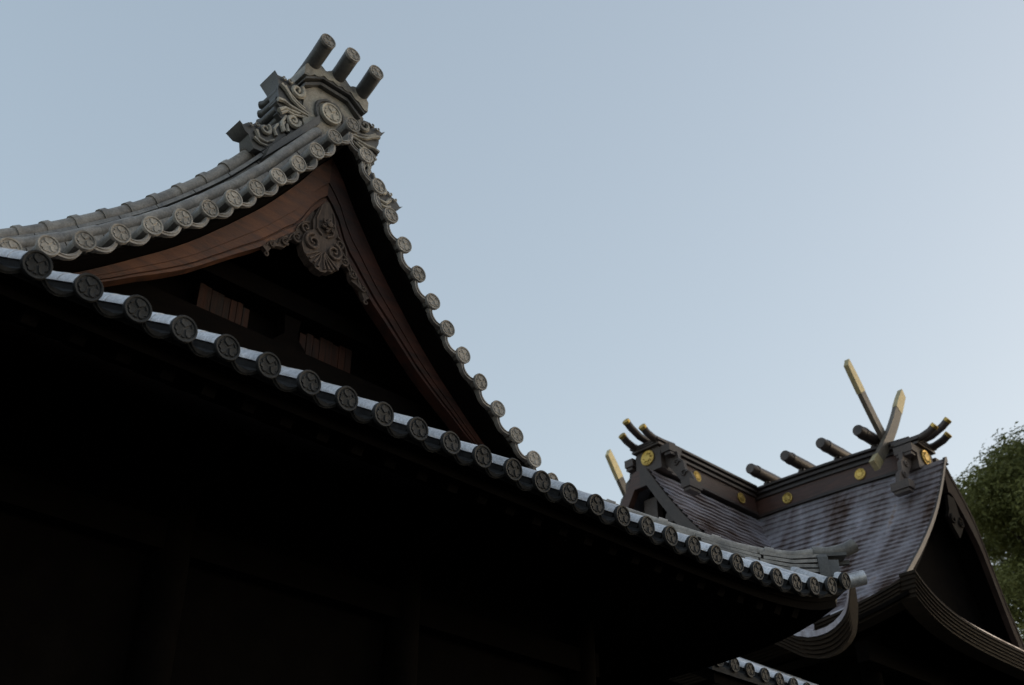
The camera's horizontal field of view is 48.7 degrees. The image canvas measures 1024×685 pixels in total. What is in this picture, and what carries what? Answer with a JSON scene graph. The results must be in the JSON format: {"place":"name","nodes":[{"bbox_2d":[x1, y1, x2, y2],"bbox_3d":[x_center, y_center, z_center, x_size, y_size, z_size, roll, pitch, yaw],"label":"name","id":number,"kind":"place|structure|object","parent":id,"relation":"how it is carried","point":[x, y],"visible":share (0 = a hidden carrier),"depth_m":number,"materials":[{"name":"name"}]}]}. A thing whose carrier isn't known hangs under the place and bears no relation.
{"place":"outdoors","nodes":[
{"label":"outdoors","id":0,"kind":"place"},
{"bbox_2d":[0,33,866,684],"bbox_3d":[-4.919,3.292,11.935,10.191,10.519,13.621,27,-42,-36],"label":"worship hall","id":1,"kind":"structure","parent":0,"point":[252,431],"depth_m":9.05,"materials":[{"name":"wood"}]},
{"bbox_2d":[0,0,1023,628],"label":"sky","id":2,"kind":"structure","parent":0,"point":[684,220],"materials":[{"name":"blue"}]},
{"label":"ground","id":3,"kind":"structure","parent":0,"visible":0},
{"bbox_2d":[649,657,816,684],"bbox_3d":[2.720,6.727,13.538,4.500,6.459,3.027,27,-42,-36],"label":"roofed passage","id":4,"kind":"object","parent":3,"relation":"on","point":[739,671],"visible":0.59,"depth_m":13.01,"materials":[{"name":"tile"}]},
{"bbox_2d":[605,359,1023,684],"bbox_3d":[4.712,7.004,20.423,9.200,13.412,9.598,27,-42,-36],"label":"sanctuary","id":5,"kind":"structure","parent":3,"relation":"on","point":[927,604],"depth_m":20.24,"materials":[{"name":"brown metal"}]},
{"bbox_2d":[952,421,1023,632],"bbox_3d":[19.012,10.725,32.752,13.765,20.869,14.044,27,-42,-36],"label":"broadleaf tree","id":6,"kind":"object","parent":3,"relation":"on","point":[993,497],"visible":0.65,"depth_m":34.93,"materials":[{"name":"green plant"}]},
{"bbox_2d":[1017,611,1023,641],"bbox_3d":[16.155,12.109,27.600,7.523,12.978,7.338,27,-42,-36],"label":"broadleaf tree","id":7,"kind":"object","parent":3,"relation":"on","point":[1020,629],"visible":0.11,"depth_m":30.37,"materials":[{"name":"green plant"}]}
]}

